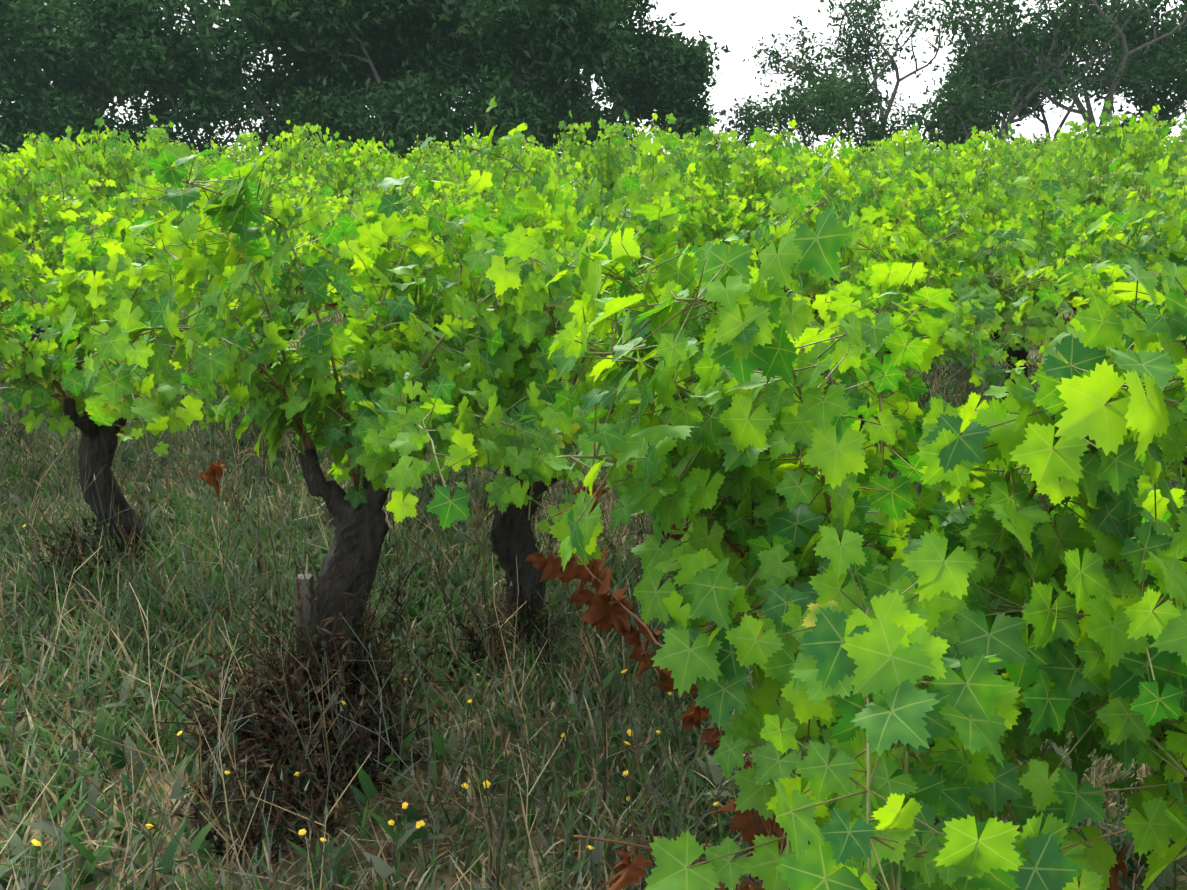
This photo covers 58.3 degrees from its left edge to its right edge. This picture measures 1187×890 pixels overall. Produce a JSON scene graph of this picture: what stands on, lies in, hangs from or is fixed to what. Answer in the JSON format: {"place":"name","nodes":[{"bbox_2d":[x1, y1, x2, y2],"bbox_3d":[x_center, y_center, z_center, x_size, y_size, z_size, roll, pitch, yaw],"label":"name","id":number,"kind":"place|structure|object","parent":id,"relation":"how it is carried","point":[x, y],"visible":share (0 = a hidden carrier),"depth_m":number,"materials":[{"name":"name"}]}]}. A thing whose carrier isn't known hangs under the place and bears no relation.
{"place":"outdoors","nodes":[
{"label":"outdoors","id":0,"kind":"place"},
{"bbox_2d":[0,230,1186,889],"bbox_3d":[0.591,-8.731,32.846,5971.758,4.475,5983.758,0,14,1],"label":"ground","id":1,"kind":"structure","parent":0,"point":[442,874],"depth_m":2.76,"materials":[{"name":"green plant"}]},
{"bbox_2d":[0,221,60,297],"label":"vine","id":2,"kind":"object","parent":1,"relation":"on","point":[20,263],"visible":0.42,"depth_m":6.03,"materials":[{"name":"green plant"}]},
{"bbox_2d":[0,0,93,112],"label":"tree","id":3,"kind":"object","parent":1,"relation":"on","point":[53,4],"depth_m":42.69,"materials":[{"name":"green plant"}]},
{"bbox_2d":[0,155,99,307],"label":"vine","id":4,"kind":"object","parent":1,"relation":"on","point":[10,175],"visible":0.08,"depth_m":9.44,"materials":[{"name":"green plant"}]},
{"bbox_2d":[0,135,106,421],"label":"vine","id":5,"kind":"object","parent":1,"relation":"on","point":[13,283],"visible":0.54,"depth_m":5.14,"materials":[{"name":"green plant"}]},
{"bbox_2d":[10,133,113,202],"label":"vine","id":6,"kind":"object","parent":1,"relation":"on","point":[31,143],"visible":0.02,"depth_m":15.99,"materials":[{"name":"green plant"}]},
{"bbox_2d":[0,81,125,156],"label":"tree","id":7,"kind":"object","parent":1,"relation":"on","point":[12,139],"visible":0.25,"depth_m":35.79,"materials":[{"name":"green plant"}]},
{"bbox_2d":[0,137,145,249],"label":"vine","id":8,"kind":"object","parent":1,"relation":"on","point":[42,152],"visible":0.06,"depth_m":11.46,"materials":[{"name":"green plant"}]},
{"bbox_2d":[18,90,163,163],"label":"tree","id":9,"kind":"object","parent":1,"relation":"on","point":[75,112],"visible":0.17,"depth_m":35.60,"materials":[{"name":"green plant"}]},
{"bbox_2d":[0,0,183,131],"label":"tree","id":10,"kind":"object","parent":1,"relation":"on","point":[34,35],"visible":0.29,"depth_m":36.81,"materials":[{"name":"green plant"}]},
{"bbox_2d":[0,142,185,290],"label":"vine","id":11,"kind":"object","parent":1,"relation":"on","point":[56,226],"visible":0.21,"depth_m":8.11,"materials":[{"name":"green plant"}]},
{"bbox_2d":[27,114,198,227],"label":"vine","id":12,"kind":"object","parent":1,"relation":"on","point":[123,162],"visible":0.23,"depth_m":10.18,"materials":[{"name":"green plant"}]},
{"bbox_2d":[14,182,219,313],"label":"vine","id":13,"kind":"object","parent":1,"relation":"on","point":[145,256],"visible":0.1,"depth_m":7.29,"materials":[{"name":"green plant"}]},
{"bbox_2d":[0,185,295,560],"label":"vine","id":14,"kind":"object","parent":1,"relation":"on","point":[89,290],"visible":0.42,"depth_m":3.95,"materials":[{"name":"green plant"}]},
{"bbox_2d":[49,0,308,153],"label":"tree","id":15,"kind":"object","parent":1,"relation":"on","point":[142,63],"visible":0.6,"depth_m":35.58,"materials":[{"name":"green plant"}]},
{"bbox_2d":[124,113,235,165],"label":"tree","id":16,"kind":"object","parent":1,"relation":"on","point":[180,132],"visible":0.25,"depth_m":36.27,"materials":[{"name":"green plant"}]},
{"bbox_2d":[185,144,241,172],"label":"vine","id":17,"kind":"object","parent":1,"relation":"on","point":[216,155],"visible":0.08,"depth_m":22.32,"materials":[{"name":"green plant"}]},
{"bbox_2d":[157,166,319,287],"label":"vine","id":18,"kind":"object","parent":1,"relation":"on","point":[310,181],"visible":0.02,"depth_m":9.27,"materials":[{"name":"green plant"}]},
{"bbox_2d":[117,174,366,403],"bbox_3d":[-2.147,-0.807,6.533,1.473,1.662,1.706,-12,19,-41],"label":"vine","id":19,"kind":"object","parent":1,"relation":"on","point":[282,297],"visible":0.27,"depth_m":6.15,"materials":[{"name":"green plant"}]},
{"bbox_2d":[77,0,436,146],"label":"tree","id":20,"kind":"object","parent":1,"relation":"on","point":[208,42],"visible":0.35,"depth_m":36.04,"materials":[{"name":"green plant"}]},
{"bbox_2d":[209,129,308,201],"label":"vine","id":21,"kind":"object","parent":1,"relation":"on","point":[244,138],"visible":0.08,"depth_m":17.66,"materials":[{"name":"green plant"}]},
{"bbox_2d":[209,120,331,229],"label":"vine","id":22,"kind":"object","parent":1,"relation":"on","point":[291,157],"visible":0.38,"depth_m":14.53,"materials":[{"name":"green plant"}]},
{"bbox_2d":[209,170,337,302],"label":"vine","id":23,"kind":"object","parent":1,"relation":"on","point":[322,175],"visible":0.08,"depth_m":11.57,"materials":[{"name":"green plant"}]},
{"bbox_2d":[295,574,313,672],"bbox_3d":[-0.868,0.649,3.217,0.064,0.546,0.051,0,14,1],"label":"stake","id":24,"kind":"object","parent":1,"relation":"on","point":[303,588],"visible":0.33,"depth_m":3.15,"materials":[{"name":"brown wood"}]},
{"bbox_2d":[254,78,385,159],"bbox_3d":[-9.229,-10.299,37.009,4.854,4.386,5.324,-5,15,-18],"label":"tree","id":25,"kind":"object","parent":1,"relation":"on","point":[285,115],"visible":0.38,"depth_m":35.48,"materials":[{"name":"green plant"}]},
{"bbox_2d":[59,143,600,699],"bbox_3d":[-0.791,0.022,3.222,1.623,1.775,1.671,0,14,1],"label":"vine","id":26,"kind":"object","parent":1,"relation":"on","point":[399,421],"visible":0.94,"depth_m":2.94,"materials":[{"name":"green plant"}]},
{"bbox_2d":[304,136,356,167],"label":"vine","id":27,"kind":"object","parent":1,"relation":"on","point":[325,147],"visible":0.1,"depth_m":27.49,"materials":[{"name":"green plant"}]},
{"bbox_2d":[256,164,442,317],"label":"vine","id":28,"kind":"object","parent":1,"relation":"on","point":[328,192],"visible":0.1,"depth_m":8.36,"materials":[{"name":"green plant"}]},
{"bbox_2d":[271,129,434,210],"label":"vine","id":29,"kind":"object","parent":1,"relation":"on","point":[345,170],"visible":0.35,"depth_m":13.70,"materials":[{"name":"green plant"}]},
{"bbox_2d":[276,70,434,163],"bbox_3d":[-7.422,-10.170,35.948,5.682,4.681,5.181,7,15,25],"label":"tree","id":30,"kind":"object","parent":1,"relation":"on","point":[370,130],"visible":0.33,"depth_m":34.79,"materials":[{"name":"green plant"}]},
{"bbox_2d":[22,524,729,889],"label":"wildflowers","id":31,"kind":"object","parent":1,"relation":"on","point":[390,822],"visible":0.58,"depth_m":2.52,"materials":[{"name":"yellow"}]},
{"bbox_2d":[294,137,492,309],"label":"vine","id":32,"kind":"object","parent":1,"relation":"on","point":[385,171],"visible":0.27,"depth_m":10.44,"materials":[{"name":"green plant"}]},
{"bbox_2d":[261,201,542,466],"bbox_3d":[-0.943,-0.413,5.176,1.357,1.519,1.661,2,14,9],"label":"vine","id":33,"kind":"object","parent":1,"relation":"on","point":[357,211],"visible":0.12,"depth_m":5.05,"materials":[{"name":"green plant"}]},
{"bbox_2d":[334,0,482,115],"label":"tree","id":34,"kind":"object","parent":1,"relation":"on","point":[417,23],"visible":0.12,"depth_m":38.02,"materials":[{"name":"green plant"}]},
{"bbox_2d":[208,0,625,160],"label":"tree","id":35,"kind":"object","parent":1,"relation":"on","point":[283,20],"visible":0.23,"depth_m":35.91,"materials":[{"name":"green plant"}]},
{"bbox_2d":[390,146,458,189],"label":"vine","id":36,"kind":"object","parent":1,"relation":"on","point":[416,155],"visible":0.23,"depth_m":18.05,"materials":[{"name":"green plant"}]},
{"bbox_2d":[415,135,469,177],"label":"vine","id":37,"kind":"object","parent":1,"relation":"on","point":[445,151],"visible":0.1,"depth_m":24.80,"materials":[{"name":"green plant"}]},
{"bbox_2d":[353,179,534,323],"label":"vine","id":38,"kind":"object","parent":1,"relation":"on","point":[429,265],"visible":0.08,"depth_m":7.51,"materials":[{"name":"green plant"}]},
{"bbox_2d":[416,150,506,203],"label":"vine","id":39,"kind":"object","parent":1,"relation":"on","point":[431,169],"visible":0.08,"depth_m":16.83,"materials":[{"name":"green plant"}]},
{"bbox_2d":[420,137,512,229],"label":"vine","id":40,"kind":"object","parent":1,"relation":"on","point":[449,161],"visible":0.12,"depth_m":21.25,"materials":[{"name":"green plant"}]},
{"bbox_2d":[376,58,563,160],"bbox_3d":[-3.939,-10.125,35.029,6.084,5.012,5.547,-1,14,-2],"label":"tree","id":41,"kind":"object","parent":1,"relation":"on","point":[441,121],"visible":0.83,"depth_m":33.94,"materials":[{"name":"green plant"}]},
{"bbox_2d":[242,137,709,643],"bbox_3d":[-0.260,-0.064,3.487,1.370,1.817,1.630,0,14,1],"label":"vine","id":42,"kind":"object","parent":1,"relation":"on","point":[548,296],"visible":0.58,"depth_m":3.28,"materials":[{"name":"green plant"}]},
{"bbox_2d":[422,179,576,276],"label":"vine","id":43,"kind":"object","parent":1,"relation":"on","point":[453,194],"visible":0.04,"depth_m":9.74,"materials":[{"name":"green plant"}]},
{"bbox_2d":[353,0,658,130],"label":"tree","id":44,"kind":"object","parent":1,"relation":"on","point":[569,33],"visible":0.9,"depth_m":35.26,"materials":[{"name":"green plant"}]},
{"bbox_2d":[451,123,578,239],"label":"vine","id":45,"kind":"object","parent":1,"relation":"on","point":[468,138],"visible":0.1,"depth_m":13.56,"materials":[{"name":"green plant"}]},
{"bbox_2d":[452,137,606,216],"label":"vine","id":46,"kind":"object","parent":1,"relation":"on","point":[544,155],"visible":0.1,"depth_m":11.64,"materials":[{"name":"green plant"}]},
{"bbox_2d":[496,132,574,181],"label":"vine","id":47,"kind":"object","parent":1,"relation":"on","point":[500,140],"visible":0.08,"depth_m":20.10,"materials":[{"name":"green plant"}]},
{"bbox_2d":[520,74,648,158],"bbox_3d":[-0.916,-10.575,37.619,5.566,4.586,5.075,11,18,37],"label":"tree","id":48,"kind":"object","parent":1,"relation":"on","point":[594,114],"visible":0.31,"depth_m":36.44,"materials":[{"name":"green plant"}]},
{"bbox_2d":[0,309,1186,889],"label":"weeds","id":49,"kind":"object","parent":1,"relation":"on","point":[304,687],"visible":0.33,"depth_m":2.94,"materials":[{"name":"green plant"}]},
{"bbox_2d":[511,110,675,222],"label":"vine","id":50,"kind":"object","parent":1,"relation":"on","point":[609,174],"visible":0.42,"depth_m":12.33,"materials":[{"name":"green plant"}]},
{"bbox_2d":[464,3,730,144],"bbox_3d":[1.006,-13.137,40.218,11.498,7.962,6.730,9,17,32],"label":"tree","id":51,"kind":"object","parent":1,"relation":"on","point":[673,78],"visible":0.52,"depth_m":36.90,"materials":[{"name":"green plant"}]},
{"bbox_2d":[521,165,700,248],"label":"vine","id":52,"kind":"object","parent":1,"relation":"on","point":[587,185],"visible":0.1,"depth_m":8.30,"materials":[{"name":"green plant"}]},
{"bbox_2d":[534,113,743,409],"bbox_3d":[0.299,-0.908,6.333,1.509,1.975,1.885,2,14,7],"label":"vine","id":53,"kind":"object","parent":1,"relation":"on","point":[703,220],"visible":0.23,"depth_m":5.90,"materials":[{"name":"green plant"}]},
{"bbox_2d":[578,0,713,122],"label":"tree","id":54,"kind":"object","parent":1,"relation":"on","point":[642,25],"depth_m":39.60,"materials":[{"name":"green plant"}]},
{"bbox_2d":[426,96,906,547],"bbox_3d":[0.200,-0.355,4.329,1.761,2.000,1.410,-2,14,-7],"label":"vine","id":55,"kind":"object","parent":1,"relation":"on","point":[771,234],"visible":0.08,"depth_m":4.00,"materials":[{"name":"green plant"}]},
{"bbox_2d":[524,506,809,889],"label":"dead vine branch","id":56,"kind":"object","parent":1,"relation":"on","point":[599,611],"visible":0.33,"depth_m":2.57,"materials":[{"name":"brown plant"}]},
{"bbox_2d":[648,121,714,163],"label":"vine","id":57,"kind":"object","parent":1,"relation":"on","point":[679,149],"visible":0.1,"depth_m":23.51,"materials":[{"name":"green plant"}]},
{"bbox_2d":[660,126,716,163],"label":"vine","id":58,"kind":"object","parent":1,"relation":"on","point":[689,136],"visible":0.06,"depth_m":25.78,"materials":[{"name":"green plant"}]},
{"bbox_2d":[658,139,756,254],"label":"vine","id":59,"kind":"object","parent":1,"relation":"on","point":[696,152],"visible":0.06,"depth_m":12.18,"materials":[{"name":"green plant"}]},
{"bbox_2d":[622,115,812,249],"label":"vine","id":60,"kind":"object","parent":1,"relation":"on","point":[747,187],"visible":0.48,"depth_m":9.06,"materials":[{"name":"green plant"}]},
{"bbox_2d":[716,92,795,156],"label":"tree","id":61,"kind":"object","parent":1,"relation":"on","point":[757,120],"visible":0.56,"depth_m":38.67,"materials":[{"name":"green plant"}]},
{"bbox_2d":[730,134,803,160],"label":"vine","id":62,"kind":"object","parent":1,"relation":"on","point":[734,141],"visible":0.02,"depth_m":20.16,"materials":[{"name":"green plant"}]},
{"bbox_2d":[731,148,849,296],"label":"vine","id":63,"kind":"object","parent":1,"relation":"on","point":[805,161],"visible":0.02,"depth_m":13.28,"materials":[{"name":"green plant"}]},
{"bbox_2d":[778,145,835,175],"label":"vine","id":64,"kind":"object","parent":1,"relation":"on","point":[802,152],"visible":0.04,"depth_m":18.28,"materials":[{"name":"green plant"}]},
{"bbox_2d":[718,140,936,300],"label":"vine","id":65,"kind":"object","parent":1,"relation":"on","point":[866,192],"visible":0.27,"depth_m":7.53,"materials":[{"name":"green plant"}]},
{"bbox_2d":[763,70,896,153],"bbox_3d":[8.520,-10.954,38.284,3.482,4.542,6.017,12,18,39],"label":"tree","id":66,"kind":"object","parent":1,"relation":"on","point":[822,121],"visible":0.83,"depth_m":36.95,"materials":[{"name":"green plant"}]},
{"bbox_2d":[768,144,927,262],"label":"vine","id":67,"kind":"object","parent":1,"relation":"on","point":[839,189],"visible":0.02,"depth_m":10.58,"materials":[{"name":"green plant"}]},
{"bbox_2d":[743,0,969,136],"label":"tree","id":68,"kind":"object","parent":1,"relation":"on","point":[857,57],"visible":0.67,"depth_m":43.28,"materials":[{"name":"green plant"}]},
{"bbox_2d":[543,203,1186,889],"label":"vine","id":69,"kind":"object","parent":1,"relation":"on","point":[923,663],"visible":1,"depth_m":1.62,"materials":[{"name":"green plant"}]},
{"bbox_2d":[699,157,1036,456],"bbox_3d":[1.508,-0.587,5.557,1.635,1.806,2.043,9,16,32],"label":"vine","id":70,"kind":"object","parent":1,"relation":"on","point":[957,337],"visible":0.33,"depth_m":5.36,"materials":[{"name":"green plant"}]},
{"bbox_2d":[785,58,959,152],"bbox_3d":[10.293,-11.741,39.777,6.920,5.224,4.004,6,15,24],"label":"tree","id":71,"kind":"object","parent":1,"relation":"on","point":[929,125],"visible":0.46,"depth_m":38.86,"materials":[{"name":"green plant"}]},
{"bbox_2d":[852,140,901,166],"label":"vine","id":72,"kind":"object","parent":1,"relation":"on","point":[869,151],"visible":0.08,"depth_m":20.46,"materials":[{"name":"green plant"}]},
{"bbox_2d":[870,130,967,189],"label":"vine","id":73,"kind":"object","parent":1,"relation":"on","point":[932,146],"visible":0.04,"depth_m":14.91,"materials":[{"name":"green plant"}]},
{"bbox_2d":[888,138,960,197],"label":"vine","id":74,"kind":"object","parent":1,"relation":"on","point":[951,147],"depth_m":18.43,"materials":[{"name":"green plant"}]},
{"bbox_2d":[822,124,1028,286],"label":"vine","id":75,"kind":"object","parent":1,"relation":"on","point":[909,148],"visible":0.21,"depth_m":8.79,"materials":[{"name":"green plant"}]},
{"bbox_2d":[852,74,1026,156],"bbox_3d":[12.481,-11.131,38.428,6.017,4.542,3.482,-3,14,-11],"label":"tree","id":76,"kind":"object","parent":1,"relation":"on","point":[957,101],"visible":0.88,"depth_m":38.09,"materials":[{"name":"green plant"}]},
{"bbox_2d":[905,123,1022,210],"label":"vine","id":77,"kind":"object","parent":1,"relation":"on","point":[1000,157],"visible":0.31,"depth_m":12.79,"materials":[{"name":"green plant"}]},
{"bbox_2d":[860,168,1152,411],"bbox_3d":[2.476,-0.803,6.486,1.834,1.715,1.587,-9,17,-32],"label":"vine","id":78,"kind":"object","parent":1,"relation":"on","point":[1036,238],"visible":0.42,"depth_m":5.97,"materials":[{"name":"green plant"}]},
{"bbox_2d":[917,137,1095,327],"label":"vine","id":79,"kind":"object","parent":1,"relation":"on","point":[995,195],"visible":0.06,"depth_m":9.30,"materials":[{"name":"green plant"}]},
{"bbox_2d":[995,137,1055,174],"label":"vine","id":80,"kind":"object","parent":1,"relation":"on","point":[1014,160],"visible":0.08,"depth_m":21.52,"materials":[{"name":"green plant"}]},
{"bbox_2d":[957,112,1096,197],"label":"vine","id":81,"kind":"object","parent":1,"relation":"on","point":[1032,154],"visible":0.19,"depth_m":13.54,"materials":[{"name":"green plant"}]},
{"bbox_2d":[925,0,1166,139],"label":"tree","id":82,"kind":"object","parent":1,"relation":"on","point":[1073,39],"visible":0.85,"depth_m":37.34,"materials":[{"name":"green plant"}]},
{"bbox_2d":[906,244,1186,534],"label":"vine","id":83,"kind":"object","parent":1,"relation":"on","point":[1078,275],"visible":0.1,"depth_m":3.64,"materials":[{"name":"green plant"}]},
{"bbox_2d":[931,0,1186,151],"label":"tree","id":84,"kind":"object","parent":1,"relation":"on","point":[957,70],"visible":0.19,"depth_m":42.27,"materials":[{"name":"green plant"}]},
{"bbox_2d":[935,0,1186,135],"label":"tree","id":85,"kind":"object","parent":1,"relation":"on","point":[1037,53],"visible":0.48,"depth_m":38.02,"materials":[{"name":"green plant"}]},
{"bbox_2d":[974,156,1164,315],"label":"vine","id":86,"kind":"object","parent":1,"relation":"on","point":[995,167],"depth_m":10.64,"materials":[{"name":"green plant"}]},
{"bbox_2d":[993,156,1186,384],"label":"vine","id":87,"kind":"object","parent":1,"relation":"on","point":[1163,242],"visible":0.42,"depth_m":4.43,"materials":[{"name":"green plant"}]},
{"bbox_2d":[1045,123,1134,221],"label":"vine","id":88,"kind":"object","parent":1,"relation":"on","point":[1078,140],"visible":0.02,"depth_m":19.22,"materials":[{"name":"green plant"}]},
{"bbox_2d":[1049,127,1136,222],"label":"vine","id":89,"kind":"object","parent":1,"relation":"on","point":[1128,130],"depth_m":15.08,"materials":[{"name":"green plant"}]},
{"bbox_2d":[1001,183,1186,327],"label":"vine","id":90,"kind":"object","parent":1,"relation":"on","point":[1101,212],"visible":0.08,"depth_m":7.38,"materials":[{"name":"green plant"}]},
{"bbox_2d":[1018,100,1186,218],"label":"vine","id":91,"kind":"object","parent":1,"relation":"on","point":[1141,140],"visible":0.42,"depth_m":11.45,"materials":[{"name":"green plant"}]},
{"bbox_2d":[1070,112,1140,145],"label":"vine","id":92,"kind":"object","parent":1,"relation":"on","point":[1125,121],"visible":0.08,"depth_m":37.43,"materials":[{"name":"green plant"}]},
{"bbox_2d":[1051,325,1186,839],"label":"vine","id":93,"kind":"object","parent":1,"relation":"on","point":[1136,799],"visible":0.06,"depth_m":1.82,"materials":[{"name":"green plant"}]},
{"bbox_2d":[1075,135,1177,175],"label":"vine","id":94,"kind":"object","parent":1,"relation":"on","point":[1174,139],"visible":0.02,"depth_m":16.29,"materials":[{"name":"green plant"}]},
{"bbox_2d":[1108,161,1186,308],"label":"vine","id":95,"kind":"object","parent":1,"relation":"on","point":[1180,207],"visible":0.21,"depth_m":8.45,"materials":[{"name":"green plant"}]},
{"bbox_2d":[1110,0,1186,69],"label":"tree","id":96,"kind":"object","parent":1,"relation":"on","point":[1174,17],"depth_m":43.12,"materials":[{"name":"green plant"}]},
{"bbox_2d":[1112,39,1186,136],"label":"tree","id":97,"kind":"object","parent":1,"relation":"on","point":[1147,102],"visible":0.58,"depth_m":38.11,"materials":[{"name":"green plant"}]},
{"bbox_2d":[1122,140,1186,264],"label":"vine","id":98,"kind":"object","parent":1,"relation":"on","point":[1174,175],"visible":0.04,"depth_m":12.68,"materials":[{"name":"green plant"}]},
{"bbox_2d":[1147,209,1186,241],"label":"vine","id":99,"kind":"object","parent":1,"relation":"on","point":[1184,228],"visible":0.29,"depth_m":7.09,"materials":[{"name":"green plant"}]},
{"bbox_2d":[1167,120,1186,197],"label":"vine","id":100,"kind":"object","parent":1,"relation":"on","point":[1183,136],"visible":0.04,"depth_m":17.97,"materials":[{"name":"green plant"}]},
{"bbox_2d":[0,0,1186,158],"label":"sky","id":101,"kind":"structure","parent":0,"point":[738,25],"materials":[{"name":"white"}]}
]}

